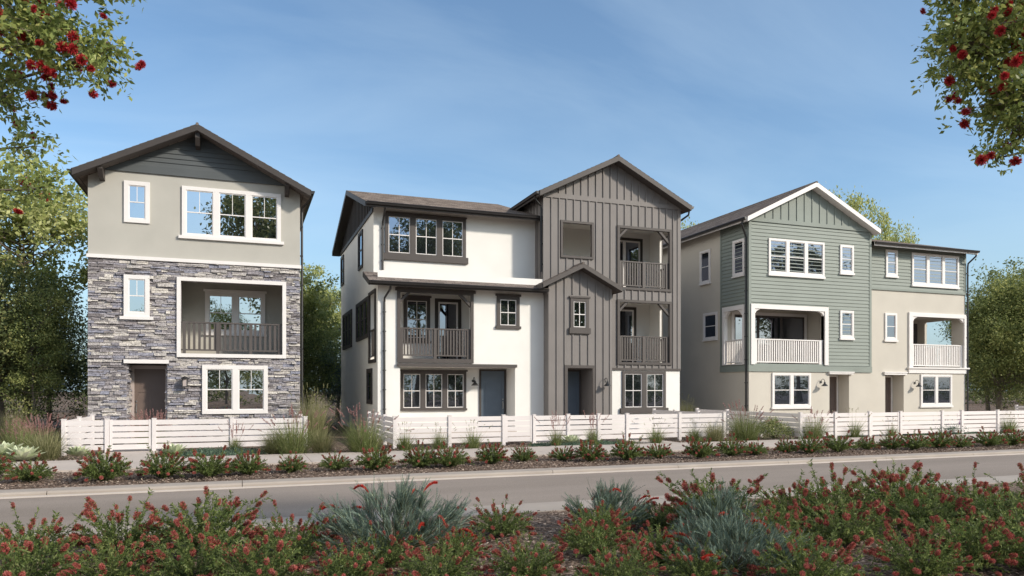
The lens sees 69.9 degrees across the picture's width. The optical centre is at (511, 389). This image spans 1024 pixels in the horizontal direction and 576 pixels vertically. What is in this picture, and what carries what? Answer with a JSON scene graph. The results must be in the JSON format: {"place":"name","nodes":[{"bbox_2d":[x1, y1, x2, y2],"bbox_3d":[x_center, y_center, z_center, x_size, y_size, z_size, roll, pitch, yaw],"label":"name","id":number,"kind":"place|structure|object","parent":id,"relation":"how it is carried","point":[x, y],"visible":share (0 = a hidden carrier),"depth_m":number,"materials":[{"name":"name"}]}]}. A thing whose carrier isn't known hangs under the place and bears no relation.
{"place":"outdoors","nodes":[
{"label":"outdoors","id":0,"kind":"place"},
{"bbox_2d":[66,122,314,443],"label":"stone house","id":1,"kind":"structure","parent":0,"point":[193,255],"depth_m":24.01,"materials":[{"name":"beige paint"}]},
{"bbox_2d":[124,180,149,223],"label":"window","id":2,"kind":"structure","parent":1,"relation":"in","point":[136,193],"depth_m":23.38,"materials":[{"name":"clear glass"}]},
{"bbox_2d":[120,274,153,319],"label":"window","id":3,"kind":"structure","parent":1,"relation":"in","point":[136,287],"depth_m":23.34,"materials":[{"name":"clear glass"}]},
{"bbox_2d":[130,365,166,437],"bbox_3d":[-11.912,0.390,24.122,1.160,2.380,0.097,0,0,-20],"label":"door","id":4,"kind":"structure","parent":1,"relation":"in","point":[148,383],"depth_m":24.13,"materials":[{"name":"wood"}]},
{"bbox_2d":[178,186,283,244],"bbox_3d":[-9.284,-5.775,24.349,3.270,1.710,0.085,0,0,-20],"label":"window","id":5,"kind":"structure","parent":1,"relation":"in","point":[214,214],"depth_m":24.35,"materials":[{"name":"white glass"}]},
{"bbox_2d":[203,289,266,336],"bbox_3d":[-9.865,-2.735,26.160,2.130,1.630,0.085,0,0,-20],"label":"window","id":6,"kind":"structure","parent":1,"relation":"in","point":[228,306],"depth_m":26.14,"materials":[{"name":"clear glass"}]},
{"bbox_2d":[202,365,267,413],"bbox_3d":[-9.184,-0.005,24.354,2.040,1.610,0.055,0,0,-20],"label":"window","id":7,"kind":"structure","parent":1,"relation":"in","point":[226,389],"depth_m":24.32,"materials":[{"name":"white glass"}]},
{"bbox_2d":[0,454,1023,532],"bbox_3d":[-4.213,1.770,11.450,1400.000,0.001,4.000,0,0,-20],"label":"road","id":8,"kind":"structure","parent":0,"point":[295,501],"depth_m":13.00,"materials":[{"name":"grey asphalt"}]},
{"bbox_2d":[0,453,1023,498],"bbox_3d":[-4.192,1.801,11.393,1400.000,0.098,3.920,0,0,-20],"label":"road gutter","id":9,"kind":"object","parent":8,"relation":"on","point":[468,477],"visible":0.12,"depth_m":14.48,"materials":[{"name":"concrete"}]},
{"bbox_2d":[1,433,1022,474],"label":"sidewalk","id":10,"kind":"structure","parent":0,"point":[73,465],"depth_m":18.72,"materials":[{"name":"concrete"}]},
{"bbox_2d":[0,391,1023,481],"bbox_3d":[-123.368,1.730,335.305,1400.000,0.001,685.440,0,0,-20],"label":"yard","id":11,"kind":"structure","parent":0,"point":[976,407],"depth_m":34.45,"materials":[{"name":"green plant"}]},
{"bbox_2d":[0,282,84,430],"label":"slender tree","id":12,"kind":"object","parent":11,"relation":"on","point":[35,335],"visible":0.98,"depth_m":24.43,"materials":[{"name":"green plant"}]},
{"bbox_2d":[0,149,87,431],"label":"maple tree","id":13,"kind":"object","parent":11,"relation":"on","point":[34,226],"visible":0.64,"depth_m":28.06,"materials":[{"name":"green plant"}]},
{"bbox_2d":[0,253,87,438],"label":"evergreen tree","id":14,"kind":"object","parent":11,"relation":"on","point":[5,366],"visible":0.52,"depth_m":25.57,"materials":[{"name":"green plant"}]},
{"bbox_2d":[4,300,87,428],"bbox_3d":[-20.578,-1.273,32.429,5.240,6.122,5.906,0,0,-37],"label":"evergreen tree","id":15,"kind":"object","parent":11,"relation":"on","point":[73,377],"visible":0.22,"depth_m":32.74,"materials":[{"name":"green plant"}]},
{"bbox_2d":[6,428,90,460],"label":"grass clump","id":16,"kind":"object","parent":11,"relation":"on","point":[53,451],"visible":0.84,"depth_m":17.67,"materials":[{"name":"green plant"}]},
{"bbox_2d":[61,412,307,455],"bbox_3d":[-9.513,1.244,22.019,6.206,0.953,4.016,0,0,-20],"label":"rail fence","id":17,"kind":"object","parent":11,"relation":"on","point":[78,428],"visible":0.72,"depth_m":19.98,"materials":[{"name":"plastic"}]},
{"bbox_2d":[256,404,338,455],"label":"grass clump","id":18,"kind":"object","parent":11,"relation":"on","point":[293,443],"visible":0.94,"depth_m":19.03,"materials":[{"name":"green plant"}]},
{"bbox_2d":[281,383,341,439],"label":"grass clump","id":19,"kind":"object","parent":11,"relation":"on","point":[313,420],"visible":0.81,"depth_m":24.05,"materials":[{"name":"plant"}]},
{"bbox_2d":[300,305,340,408],"bbox_3d":[-10.977,-1.288,37.391,4.922,6.117,5.457,0,0,34],"label":"broadleaf tree","id":20,"kind":"object","parent":11,"relation":"on","point":[310,363],"visible":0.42,"depth_m":37.06,"materials":[{"name":"green plant"}]},
{"bbox_2d":[300,263,340,413],"bbox_3d":[-11.043,-2.609,39.183,5.787,8.791,6.002,0,0,-5],"label":"maple tree","id":21,"kind":"object","parent":11,"relation":"on","point":[319,296],"visible":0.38,"depth_m":37.92,"materials":[{"name":"green plant"}]},
{"bbox_2d":[311,335,340,421],"bbox_3d":[-9.081,-0.814,38.702,3.971,5.140,3.965,0,0,-6],"label":"bluish tree","id":22,"kind":"object","parent":11,"relation":"on","point":[335,395],"visible":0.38,"depth_m":38.20,"materials":[{"name":"green plant"}]},
{"bbox_2d":[320,402,413,452],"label":"grass clump","id":23,"kind":"object","parent":11,"relation":"on","point":[358,445],"visible":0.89,"depth_m":19.47,"materials":[{"name":"green plant"}]},
{"bbox_2d":[0,443,1023,489],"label":"mulch strip","id":24,"kind":"object","parent":11,"relation":"on","point":[305,471],"visible":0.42,"depth_m":15.77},
{"bbox_2d":[0,452,57,481],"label":"bottlebrush shrub","id":25,"kind":"object","parent":24,"relation":"on","point":[28,474],"visible":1,"depth_m":13.35,"materials":[{"name":"green plant"}]},
{"bbox_2d":[73,445,132,481],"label":"bottlebrush shrub","id":26,"kind":"object","parent":24,"relation":"on","point":[103,472],"visible":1,"depth_m":13.44,"materials":[{"name":"green plant"}]},
{"bbox_2d":[134,442,190,478],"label":"bottlebrush shrub","id":27,"kind":"object","parent":24,"relation":"on","point":[172,465],"visible":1,"depth_m":13.92,"materials":[{"name":"green plant"}]},
{"bbox_2d":[182,445,239,477],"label":"bottlebrush shrub","id":28,"kind":"object","parent":24,"relation":"on","point":[212,467],"visible":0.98,"depth_m":14.10,"materials":[{"name":"green plant"}]},
{"bbox_2d":[225,447,270,474],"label":"bottlebrush shrub","id":29,"kind":"object","parent":24,"relation":"on","point":[247,466],"visible":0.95,"depth_m":14.47,"materials":[{"name":"green plant"}]},
{"bbox_2d":[354,442,396,471],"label":"bottlebrush shrub","id":30,"kind":"object","parent":24,"relation":"on","point":[374,461],"visible":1,"depth_m":15.30,"materials":[{"name":"green plant"}]},
{"bbox_2d":[398,438,440,467],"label":"bottlebrush shrub","id":31,"kind":"object","parent":24,"relation":"on","point":[419,460],"visible":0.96,"depth_m":15.84,"materials":[{"name":"green plant"}]},
{"bbox_2d":[428,441,473,467],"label":"bottlebrush shrub","id":32,"kind":"object","parent":24,"relation":"on","point":[446,460],"visible":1,"depth_m":15.85,"materials":[{"name":"green plant"}]},
{"bbox_2d":[474,439,510,463],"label":"bottlebrush shrub","id":33,"kind":"object","parent":24,"relation":"on","point":[486,455],"visible":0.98,"depth_m":16.57,"materials":[{"name":"green plant"}]},
{"bbox_2d":[0,441,1023,489],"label":"bark chips","id":34,"kind":"object","parent":24,"relation":"on","point":[559,465],"visible":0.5,"depth_m":16.17,"materials":[{"name":"brown wood"}]},
{"bbox_2d":[571,435,609,461],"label":"bottlebrush shrub","id":35,"kind":"object","parent":24,"relation":"on","point":[591,453],"visible":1,"depth_m":17.18,"materials":[{"name":"green plant"}]},
{"bbox_2d":[609,431,646,460],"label":"bottlebrush shrub","id":36,"kind":"object","parent":24,"relation":"on","point":[630,453],"visible":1,"depth_m":17.48,"materials":[{"name":"green plant"}]},
{"bbox_2d":[680,435,719,458],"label":"bottlebrush shrub","id":37,"kind":"object","parent":24,"relation":"on","point":[700,450],"visible":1,"depth_m":18.00,"materials":[{"name":"green plant"}]},
{"bbox_2d":[4,431,1021,461],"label":"bark chips","id":38,"kind":"object","parent":11,"relation":"on","point":[681,441],"visible":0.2,"depth_m":21.69,"materials":[{"name":"brown wood"}]},
{"bbox_2d":[367,409,725,448],"bbox_3d":[1.161,1.244,25.574,11.596,0.953,4.716,0,0,-20],"label":"rail fence","id":39,"kind":"object","parent":11,"relation":"on","point":[677,424],"visible":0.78,"depth_m":23.14,"materials":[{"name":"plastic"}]},
{"bbox_2d":[718,399,786,440],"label":"grass clump","id":40,"kind":"object","parent":11,"relation":"on","point":[743,431],"visible":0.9,"depth_m":24.15,"materials":[{"name":"green plant"}]},
{"bbox_2d":[695,405,1023,438],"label":"rail fence","id":41,"kind":"object","parent":11,"relation":"on","point":[941,419],"visible":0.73,"depth_m":26.74,"materials":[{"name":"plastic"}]},
{"bbox_2d":[829,185,895,241],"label":"maple tree","id":42,"kind":"object","parent":11,"relation":"on","point":[855,202],"visible":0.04,"depth_m":52.50,"materials":[{"name":"green plant"}]},
{"bbox_2d":[937,267,1023,414],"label":"broadleaf tree","id":43,"kind":"object","parent":11,"relation":"on","point":[980,356],"visible":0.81,"depth_m":46.74,"materials":[{"name":"green plant"}]},
{"bbox_2d":[969,261,1023,402],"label":"broadleaf tree","id":44,"kind":"object","parent":11,"relation":"on","point":[1020,293],"visible":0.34,"depth_m":47.03,"materials":[{"name":"green plant"}]},
{"bbox_2d":[0,0,1023,391],"label":"sky","id":45,"kind":"structure","parent":0,"point":[729,106],"materials":[{"name":"blue"}]},
{"bbox_2d":[332,154,693,435],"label":"stucco house","id":46,"kind":"structure","parent":0,"point":[560,297],"depth_m":28.75,"materials":[{"name":"paint"}]},
{"bbox_2d":[356,296,367,341],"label":"window","id":47,"kind":"structure","parent":46,"relation":"in","point":[361,307],"depth_m":29.63,"materials":[{"name":"black"}]},
{"bbox_2d":[402,295,431,342],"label":"window","id":48,"kind":"structure","parent":46,"relation":"in","point":[416,308],"depth_m":28.65,"materials":[{"name":"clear glass"}]},
{"bbox_2d":[383,211,467,263],"bbox_3d":[-3.249,-5.755,27.843,3.290,1.790,0.095,0,0,-20],"label":"window","id":49,"kind":"structure","parent":46,"relation":"in","point":[408,236],"depth_m":27.84,"materials":[{"name":"black"}]},
{"bbox_2d":[400,369,467,410],"bbox_3d":[-2.985,0.020,28.052,2.670,1.560,0.085,0,0,-20],"label":"window","id":50,"kind":"structure","parent":46,"relation":"in","point":[420,390],"depth_m":28.06,"materials":[{"name":"black"}]},
{"bbox_2d":[435,298,460,358],"bbox_3d":[-2.535,-2.340,29.089,1.070,2.520,0.050,0,0,-20],"label":"sliding door","id":51,"kind":"structure","parent":46,"relation":"in","point":[447,311],"depth_m":29.08,"materials":[{"name":"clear glass"}]},
{"bbox_2d":[479,369,505,426],"bbox_3d":[-0.752,0.390,28.862,1.100,2.380,0.097,0,0,-20],"label":"door","id":52,"kind":"structure","parent":46,"relation":"in","point":[492,382],"depth_m":28.89,"materials":[{"name":"wood"}]},
{"bbox_2d":[495,294,520,328],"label":"window","id":53,"kind":"structure","parent":46,"relation":"in","point":[508,305],"depth_m":28.06,"materials":[{"name":"black wood"}]},
{"bbox_2d":[568,370,580,424],"bbox_3d":[2.295,0.390,29.513,1.030,2.380,0.050,0,0,-20],"label":"door","id":54,"kind":"structure","parent":46,"relation":"in","point":[574,376],"depth_m":29.60,"materials":[{"name":"wood"}]},
{"bbox_2d":[569,296,590,333],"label":"window","id":55,"kind":"structure","parent":46,"relation":"in","point":[579,305],"depth_m":28.53,"materials":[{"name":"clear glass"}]},
{"bbox_2d":[620,307,635,361],"bbox_3d":[4.662,-2.355,32.216,1.800,2.590,0.050,0,0,-20],"label":"sliding door","id":56,"kind":"structure","parent":46,"relation":"in","point":[627,314],"depth_m":32.41,"materials":[{"name":"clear glass"}]},
{"bbox_2d":[620,237,642,287],"bbox_3d":[4.953,-5.400,32.324,1.820,2.600,0.050,0,0,-20],"label":"sliding door","id":57,"kind":"structure","parent":46,"relation":"in","point":[631,249],"depth_m":32.46,"materials":[{"name":"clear glass"}]},
{"bbox_2d":[620,371,668,412],"bbox_3d":[5.433,0.095,30.079,2.230,1.710,0.095,0,0,-20],"label":"window","id":58,"kind":"structure","parent":46,"relation":"in","point":[642,391],"depth_m":30.06,"materials":[{"name":"black"}]},
{"bbox_2d":[663,181,979,427],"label":"clapboard house","id":59,"kind":"structure","parent":0,"point":[814,295],"depth_m":33.83,"materials":[{"name":"beige paint"}]},
{"bbox_2d":[731,311,806,363],"bbox_3d":[12.023,-2.340,34.179,4.270,2.480,0.050,0,0,-20],"label":"sliding door","id":60,"kind":"structure","parent":59,"relation":"in","point":[767,325],"depth_m":34.30,"materials":[{"name":"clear glass"}]},
{"bbox_2d":[771,373,810,408],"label":"window","id":61,"kind":"structure","parent":59,"relation":"in","point":[789,390],"depth_m":32.41,"materials":[{"name":"clear glass"}]},
{"bbox_2d":[768,238,825,278],"bbox_3d":[12.643,-5.800,32.507,3.120,1.640,0.085,0,0,-20],"label":"window","id":62,"kind":"structure","parent":59,"relation":"in","point":[807,244],"depth_m":32.52,"materials":[{"name":"clear glass"}]},
{"bbox_2d":[911,252,959,288],"bbox_3d":[20.773,-5.810,35.925,3.160,1.640,0.085,0,0,-20],"label":"window","id":63,"kind":"structure","parent":59,"relation":"in","point":[929,257],"depth_m":35.94,"materials":[{"name":"clear glass"}]},
{"bbox_2d":[920,374,953,407],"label":"window","id":64,"kind":"structure","parent":59,"relation":"in","point":[936,390],"depth_m":35.95,"materials":[{"name":"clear glass"}]},
{"label":"ground","id":65,"kind":"structure","parent":0,"visible":0},
{"bbox_2d":[0,449,1023,496],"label":"kerb","id":66,"kind":"structure","parent":65,"relation":"on","point":[136,487],"depth_m":14.68,"materials":[{"name":"concrete"}]},
{"bbox_2d":[3,475,1021,543],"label":"kerb","id":67,"kind":"structure","parent":65,"relation":"on","point":[542,506],"depth_m":10.60,"materials":[{"name":"concrete"}]},
{"label":"lot","id":68,"kind":"structure","parent":0,"visible":0},
{"bbox_2d":[0,482,1023,575],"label":"front bed","id":69,"kind":"object","parent":68,"relation":"on","point":[554,516],"visible":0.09,"depth_m":7.87,"materials":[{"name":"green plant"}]},
{"bbox_2d":[0,502,87,562],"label":"bottlebrush shrub","id":70,"kind":"object","parent":69,"relation":"on","point":[39,534],"visible":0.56,"depth_m":7.26,"materials":[{"name":"green plant"}]},
{"bbox_2d":[0,510,97,575],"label":"bottlebrush shrub","id":71,"kind":"object","parent":69,"relation":"on","point":[10,566],"visible":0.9,"depth_m":6.10,"materials":[{"name":"green plant"}]},
{"bbox_2d":[0,0,145,219],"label":"flowering gum","id":72,"kind":"object","parent":69,"relation":"on","point":[25,27],"visible":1,"depth_m":6.29,"materials":[{"name":"green plant"}]},
{"bbox_2d":[57,533,165,575],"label":"bottlebrush shrub","id":73,"kind":"object","parent":69,"relation":"on","point":[111,561],"visible":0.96,"depth_m":6.11,"materials":[{"name":"green plant"}]},
{"bbox_2d":[56,487,177,565],"bbox_3d":[-3.941,1.353,7.409,1.107,0.743,1.144,0,0,32],"label":"bottlebrush shrub","id":74,"kind":"object","parent":69,"relation":"on","point":[83,536],"visible":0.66,"depth_m":7.27,"materials":[{"name":"green plant"}]},
{"bbox_2d":[124,512,255,575],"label":"bottlebrush shrub","id":75,"kind":"object","parent":69,"relation":"on","point":[183,564],"visible":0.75,"depth_m":6.29,"materials":[{"name":"green plant"}]},
{"bbox_2d":[139,486,271,555],"bbox_3d":[-3.123,1.360,7.493,1.280,0.736,1.292,0,0,36],"label":"bottlebrush shrub","id":76,"kind":"object","parent":69,"relation":"on","point":[224,512],"visible":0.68,"depth_m":7.38,"materials":[{"name":"green plant"}]},
{"bbox_2d":[198,512,320,575],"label":"bottlebrush shrub","id":77,"kind":"object","parent":69,"relation":"on","point":[265,568],"visible":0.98,"depth_m":6.11,"materials":[{"name":"green plant"}]},
{"bbox_2d":[239,499,346,565],"bbox_3d":[-2.214,1.396,7.291,1.106,0.657,1.021,0,0,-33],"label":"bottlebrush shrub","id":78,"kind":"object","parent":69,"relation":"on","point":[301,540],"visible":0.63,"depth_m":7.22,"materials":[{"name":"green plant"}]},
{"bbox_2d":[306,536,392,575],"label":"bottlebrush shrub","id":79,"kind":"object","parent":69,"relation":"on","point":[335,568],"visible":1,"depth_m":6.23,"materials":[{"name":"green plant"}]},
{"bbox_2d":[345,520,425,571],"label":"bottlebrush shrub","id":80,"kind":"object","parent":69,"relation":"on","point":[390,560],"visible":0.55,"depth_m":6.88,"materials":[{"name":"green plant"}]},
{"bbox_2d":[299,473,485,559],"bbox_3d":[-1.226,1.298,7.679,1.937,0.874,1.783,0,0,-43],"label":"grevillea","id":81,"kind":"object","parent":69,"relation":"on","point":[405,502],"visible":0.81,"depth_m":7.55,"materials":[{"name":"green plant"}]},
{"bbox_2d":[382,526,494,575],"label":"bottlebrush shrub","id":82,"kind":"object","parent":69,"relation":"on","point":[420,568],"visible":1,"depth_m":6.28,"materials":[{"name":"green plant"}]},
{"bbox_2d":[425,523,491,561],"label":"bottlebrush shrub","id":83,"kind":"object","parent":69,"relation":"on","point":[463,541],"visible":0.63,"depth_m":7.18,"materials":[{"name":"green plant"}]},
{"bbox_2d":[465,494,539,539],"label":"bottlebrush shrub","id":84,"kind":"object","parent":69,"relation":"on","point":[505,525],"visible":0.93,"depth_m":8.39,"materials":[{"name":"green plant"}]},
{"bbox_2d":[483,529,570,575],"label":"bottlebrush shrub","id":85,"kind":"object","parent":69,"relation":"on","point":[518,565],"visible":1,"depth_m":6.39,"materials":[{"name":"green plant"}]},
{"bbox_2d":[550,502,635,558],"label":"bottlebrush shrub","id":86,"kind":"object","parent":69,"relation":"on","point":[588,542],"visible":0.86,"depth_m":7.35,"materials":[{"name":"green plant"}]},
{"bbox_2d":[562,500,636,541],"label":"bottlebrush shrub","id":87,"kind":"object","parent":69,"relation":"on","point":[599,517],"visible":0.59,"depth_m":8.18,"materials":[{"name":"green plant"}]},
{"bbox_2d":[561,476,658,529],"bbox_3d":[1.181,1.384,8.920,1.183,0.658,1.329,0,0,13],"label":"grevillea","id":88,"kind":"object","parent":69,"relation":"on","point":[609,497],"visible":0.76,"depth_m":8.82,"materials":[{"name":"green plant"}]},
{"bbox_2d":[573,527,665,575],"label":"bottlebrush shrub","id":89,"kind":"object","parent":69,"relation":"on","point":[625,569],"visible":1,"depth_m":6.20,"materials":[{"name":"green plant"}]},
{"bbox_2d":[617,520,696,567],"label":"bottlebrush shrub","id":90,"kind":"object","parent":69,"relation":"on","point":[658,540],"visible":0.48,"depth_m":7.01,"materials":[{"name":"green plant"}]},
{"bbox_2d":[631,490,689,532],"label":"bottlebrush shrub","id":91,"kind":"object","parent":69,"relation":"on","point":[655,520],"visible":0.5,"depth_m":8.82,"materials":[{"name":"green plant"}]},
{"bbox_2d":[652,531,739,575],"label":"bottlebrush shrub","id":92,"kind":"object","parent":69,"relation":"on","point":[708,565],"visible":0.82,"depth_m":6.41,"materials":[{"name":"green plant"}]},
{"bbox_2d":[655,468,767,525],"bbox_3d":[2.412,1.334,8.806,1.394,0.794,1.381,0,0,-15],"label":"bottlebrush shrub","id":93,"kind":"object","parent":69,"relation":"on","point":[696,487],"visible":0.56,"depth_m":8.74,"materials":[{"name":"green plant"}]},
{"bbox_2d":[668,476,769,546],"bbox_3d":[2.331,1.362,8.227,1.146,0.869,1.111,0,0,40],"label":"grevillea","id":94,"kind":"object","parent":69,"relation":"on","point":[703,505],"visible":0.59,"depth_m":8.18,"materials":[{"name":"green plant"}]},
{"bbox_2d":[662,502,830,575],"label":"grevillea","id":95,"kind":"object","parent":69,"relation":"on","point":[730,534],"visible":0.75,"depth_m":6.78,"materials":[{"name":"green plant"}]},
{"bbox_2d":[739,497,821,543],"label":"bottlebrush shrub","id":96,"kind":"object","parent":69,"relation":"on","point":[774,515],"visible":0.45,"depth_m":7.84,"materials":[{"name":"green plant"}]},
{"bbox_2d":[744,511,831,563],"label":"bottlebrush shrub","id":97,"kind":"object","parent":69,"relation":"on","point":[796,534],"visible":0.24,"depth_m":7.06,"materials":[{"name":"green plant"}]},
{"bbox_2d":[748,469,842,526],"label":"bottlebrush shrub","id":98,"kind":"object","parent":69,"relation":"on","point":[781,494],"visible":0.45,"depth_m":9.16,"materials":[{"name":"green plant"}]},
{"bbox_2d":[742,511,884,575],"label":"bottlebrush shrub","id":99,"kind":"object","parent":69,"relation":"on","point":[823,561],"visible":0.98,"depth_m":6.22,"materials":[{"name":"green plant"}]},
{"bbox_2d":[786,458,889,522],"bbox_3d":[4.095,1.298,9.320,1.285,0.863,1.328,0,0,35],"label":"bottlebrush shrub","id":100,"kind":"object","parent":69,"relation":"on","point":[847,494],"visible":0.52,"depth_m":9.21,"materials":[{"name":"green plant"}]},
{"bbox_2d":[788,477,901,548],"bbox_3d":[3.627,1.353,7.994,1.165,0.750,1.261,0,0,25],"label":"bottlebrush shrub","id":101,"kind":"object","parent":69,"relation":"on","point":[861,528],"visible":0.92,"depth_m":7.86,"materials":[{"name":"green plant"}]},
{"bbox_2d":[841,458,956,516],"bbox_3d":[5.129,1.316,9.705,1.447,0.832,1.461,0,0,39],"label":"bottlebrush shrub","id":102,"kind":"object","parent":69,"relation":"on","point":[917,477],"visible":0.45,"depth_m":9.58,"materials":[{"name":"green plant"}]},
{"bbox_2d":[849,469,984,539],"bbox_3d":[4.740,1.294,8.462,1.295,0.870,1.339,0,0,-35],"label":"bottlebrush shrub","id":103,"kind":"object","parent":69,"relation":"on","point":[945,510],"visible":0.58,"depth_m":8.38,"materials":[{"name":"green plant"}]},
{"bbox_2d":[863,518,981,575],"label":"bottlebrush shrub","id":104,"kind":"object","parent":69,"relation":"on","point":[910,567],"visible":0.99,"depth_m":6.44,"materials":[{"name":"green plant"}]},
{"bbox_2d":[896,506,1023,575],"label":"bottlebrush shrub","id":105,"kind":"object","parent":69,"relation":"on","point":[981,545],"visible":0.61,"depth_m":6.76,"materials":[{"name":"green plant"}]},
{"bbox_2d":[910,0,1023,175],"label":"flowering gum","id":106,"kind":"object","parent":69,"relation":"on","point":[992,33],"visible":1,"depth_m":6.44,"materials":[{"name":"green plant"}]},
{"bbox_2d":[923,461,1022,516],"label":"bottlebrush shrub","id":107,"kind":"object","parent":69,"relation":"on","point":[992,489],"visible":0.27,"depth_m":9.48,"materials":[{"name":"green plant"}]},
{"bbox_2d":[948,485,1023,539],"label":"bottlebrush shrub","id":108,"kind":"object","parent":69,"relation":"on","point":[992,512],"visible":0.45,"depth_m":8.08,"materials":[{"name":"green plant"}]},
{"bbox_2d":[950,481,1023,570],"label":"bottlebrush shrub","id":109,"kind":"object","parent":69,"relation":"on","point":[1011,535],"visible":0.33,"depth_m":6.90,"materials":[{"name":"green plant"}]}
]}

